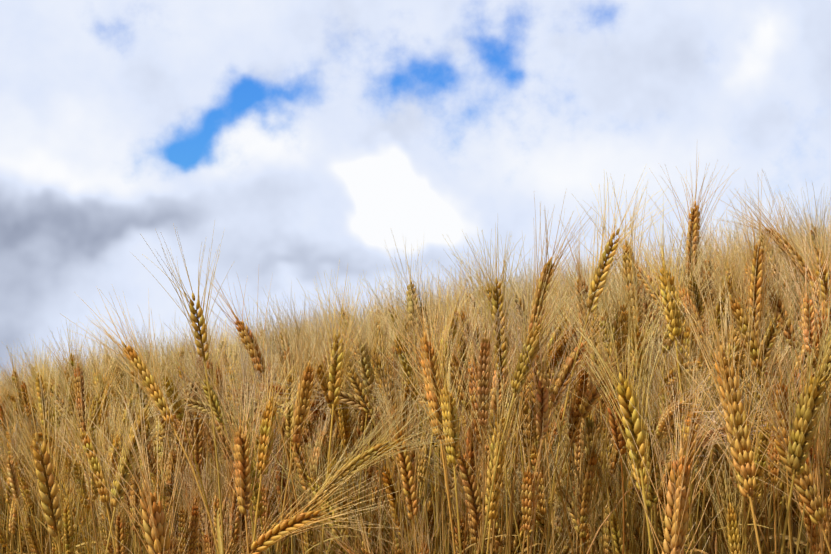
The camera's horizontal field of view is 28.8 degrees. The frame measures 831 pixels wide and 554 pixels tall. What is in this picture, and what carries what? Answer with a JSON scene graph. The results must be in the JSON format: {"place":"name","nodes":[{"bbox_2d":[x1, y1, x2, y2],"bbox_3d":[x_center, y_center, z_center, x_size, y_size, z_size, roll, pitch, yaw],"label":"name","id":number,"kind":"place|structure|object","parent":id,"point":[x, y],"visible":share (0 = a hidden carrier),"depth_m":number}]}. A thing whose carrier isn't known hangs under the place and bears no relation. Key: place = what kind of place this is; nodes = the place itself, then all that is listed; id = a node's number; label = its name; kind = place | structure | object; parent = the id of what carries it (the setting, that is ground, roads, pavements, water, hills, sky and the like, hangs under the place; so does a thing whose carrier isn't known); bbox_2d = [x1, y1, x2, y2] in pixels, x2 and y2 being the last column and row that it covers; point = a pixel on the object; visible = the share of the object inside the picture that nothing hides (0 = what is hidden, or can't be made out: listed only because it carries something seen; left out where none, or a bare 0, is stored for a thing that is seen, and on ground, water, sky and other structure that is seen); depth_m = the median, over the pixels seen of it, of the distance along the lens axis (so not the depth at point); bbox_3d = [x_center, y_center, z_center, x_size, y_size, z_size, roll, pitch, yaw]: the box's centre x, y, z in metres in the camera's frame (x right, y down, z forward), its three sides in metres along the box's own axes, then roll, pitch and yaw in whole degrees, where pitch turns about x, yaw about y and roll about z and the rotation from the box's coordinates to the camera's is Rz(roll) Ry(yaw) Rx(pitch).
{"place":"outdoors","nodes":[
{"label":"outdoors","id":0,"kind":"place"},
{"bbox_2d":[2,334,63,553],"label":"wheat","id":1,"kind":"object","parent":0,"point":[39,388],"visible":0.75,"depth_m":2.97},
{"bbox_2d":[0,351,118,553],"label":"wheat","id":2,"kind":"object","parent":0,"point":[41,479],"visible":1,"depth_m":1.48},
{"bbox_2d":[35,371,115,553],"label":"barley ear","id":3,"kind":"object","parent":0,"point":[96,468],"visible":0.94,"depth_m":2.17},
{"bbox_2d":[45,370,206,553],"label":"wheat","id":4,"kind":"object","parent":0,"point":[156,534],"visible":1,"depth_m":1.28},
{"bbox_2d":[61,286,219,553],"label":"barley ear","id":5,"kind":"object","parent":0,"point":[151,387],"visible":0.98,"depth_m":1.96},
{"bbox_2d":[98,342,201,553],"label":"barley ear","id":6,"kind":"object","parent":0,"point":[122,468],"visible":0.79,"depth_m":2.01},
{"bbox_2d":[141,223,232,553],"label":"wheat","id":7,"kind":"object","parent":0,"point":[193,318],"visible":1,"depth_m":1.93},
{"bbox_2d":[199,262,304,553],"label":"barley ear","id":8,"kind":"object","parent":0,"point":[241,328],"visible":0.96,"depth_m":2.29},
{"bbox_2d":[182,363,322,553],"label":"wheat","id":9,"kind":"object","parent":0,"point":[242,473],"visible":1,"depth_m":1.88},
{"bbox_2d":[223,329,320,541],"bbox_3d":[-0.172,0.509,1.923,0.117,0.902,0.132,0,-1,-2],"label":"barley ear","id":10,"kind":"object","parent":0,"point":[267,436],"visible":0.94,"depth_m":1.93},
{"bbox_2d":[271,303,359,551],"bbox_3d":[-0.137,0.487,1.865,0.147,0.939,0.131,0,-1,-2],"label":"barley ear","id":11,"kind":"object","parent":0,"point":[301,409],"visible":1,"depth_m":1.88},
{"bbox_2d":[250,429,397,553],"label":"barley ear","id":12,"kind":"object","parent":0,"point":[278,530],"visible":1,"depth_m":1.79},
{"bbox_2d":[297,260,393,553],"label":"wheat","id":13,"kind":"object","parent":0,"point":[338,365],"visible":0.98,"depth_m":1.93},
{"bbox_2d":[276,386,460,553],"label":"barley ear","id":14,"kind":"object","parent":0,"point":[366,457],"visible":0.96,"depth_m":1.82},
{"bbox_2d":[336,294,415,553],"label":"barley ear","id":15,"kind":"object","parent":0,"point":[378,372],"visible":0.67,"depth_m":2.38},
{"bbox_2d":[361,274,469,553],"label":"wheat","id":16,"kind":"object","parent":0,"point":[430,393],"visible":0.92,"depth_m":1.93},
{"bbox_2d":[0,0,830,380],"label":"sky","id":17,"kind":"structure","parent":0,"point":[310,132]},
{"bbox_2d":[391,315,506,553],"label":"wheat","id":18,"kind":"object","parent":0,"point":[452,427],"visible":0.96,"depth_m":1.89},
{"bbox_2d":[417,251,486,552],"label":"barley ear","id":19,"kind":"object","parent":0,"point":[454,333],"visible":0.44,"depth_m":2.28},
{"bbox_2d":[442,229,529,551],"bbox_3d":[0.097,0.415,2.131,0.124,0.968,0.117,0,-1,-2],"label":"wheat","id":20,"kind":"object","parent":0,"point":[492,280],"visible":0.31,"depth_m":2.14},
{"bbox_2d":[454,224,532,553],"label":"wheat","id":21,"kind":"object","parent":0,"point":[496,307],"visible":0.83,"depth_m":2.03},
{"bbox_2d":[447,348,560,553],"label":"barley ear","id":22,"kind":"object","parent":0,"point":[494,449],"visible":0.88,"depth_m":1.90},
{"bbox_2d":[481,252,606,553],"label":"barley ear","id":23,"kind":"object","parent":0,"point":[531,343],"visible":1,"depth_m":1.87},
{"bbox_2d":[509,192,591,553],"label":"wheat","id":24,"kind":"object","parent":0,"point":[537,295],"visible":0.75,"depth_m":1.94},
{"bbox_2d":[549,218,628,553],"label":"wheat","id":25,"kind":"object","parent":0,"point":[580,285],"visible":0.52,"depth_m":2.20},
{"bbox_2d":[546,278,670,553],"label":"barley ear","id":26,"kind":"object","parent":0,"point":[625,404],"visible":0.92,"depth_m":1.41},
{"bbox_2d":[563,323,653,514],"bbox_3d":[0.278,0.459,1.897,0.202,0.821,0.138,0,-1,-2],"label":"barley ear","id":27,"kind":"object","parent":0,"point":[636,466],"visible":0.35,"depth_m":1.88},
{"bbox_2d":[558,174,659,553],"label":"barley ear","id":28,"kind":"object","parent":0,"point":[627,262],"visible":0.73,"depth_m":2.09},
{"bbox_2d":[546,166,684,553],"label":"barley ear","id":29,"kind":"object","parent":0,"point":[603,262],"visible":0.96,"depth_m":1.99},
{"bbox_2d":[605,193,710,553],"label":"barley ear","id":30,"kind":"object","parent":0,"point":[672,307],"visible":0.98,"depth_m":1.95},
{"bbox_2d":[602,356,768,553],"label":"barley ear","id":31,"kind":"object","parent":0,"point":[676,510],"visible":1,"depth_m":1.34},
{"bbox_2d":[647,157,737,333],"bbox_3d":[0.408,0.333,2.346,0.139,1.066,0.135,0,-1,-2],"label":"barley ear","id":32,"kind":"object","parent":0,"point":[695,217],"visible":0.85,"depth_m":2.35},
{"bbox_2d":[637,339,767,470],"bbox_3d":[0.328,0.472,1.868,0.166,0.814,0.119,0,-1,-2],"label":"barley ear","id":33,"kind":"object","parent":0,"point":[688,428],"visible":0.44,"depth_m":1.88},
{"bbox_2d":[658,254,799,553],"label":"barley ear","id":34,"kind":"object","parent":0,"point":[727,372],"visible":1,"depth_m":1.33},
{"bbox_2d":[669,227,791,553],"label":"barley ear","id":35,"kind":"object","parent":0,"point":[737,310],"visible":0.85,"depth_m":1.85},
{"bbox_2d":[664,184,811,553],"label":"barley ear","id":36,"kind":"object","parent":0,"point":[760,275],"visible":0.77,"depth_m":2.00},
{"bbox_2d":[682,349,830,553],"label":"wheat","id":37,"kind":"object","parent":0,"point":[804,481],"visible":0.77,"depth_m":1.50},
{"bbox_2d":[711,169,815,288],"bbox_3d":[0.510,0.338,2.197,0.221,0.968,0.135,0,-1,-2],"label":"wheat","id":38,"kind":"object","parent":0,"point":[800,259],"visible":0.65,"depth_m":2.19},
{"bbox_2d":[768,286,830,553],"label":"barley ear","id":39,"kind":"object","parent":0,"point":[807,411],"visible":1,"depth_m":1.35},
{"bbox_2d":[768,208,830,320],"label":"wheat","id":40,"kind":"object","parent":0,"point":[824,278],"visible":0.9,"depth_m":2.10}
]}

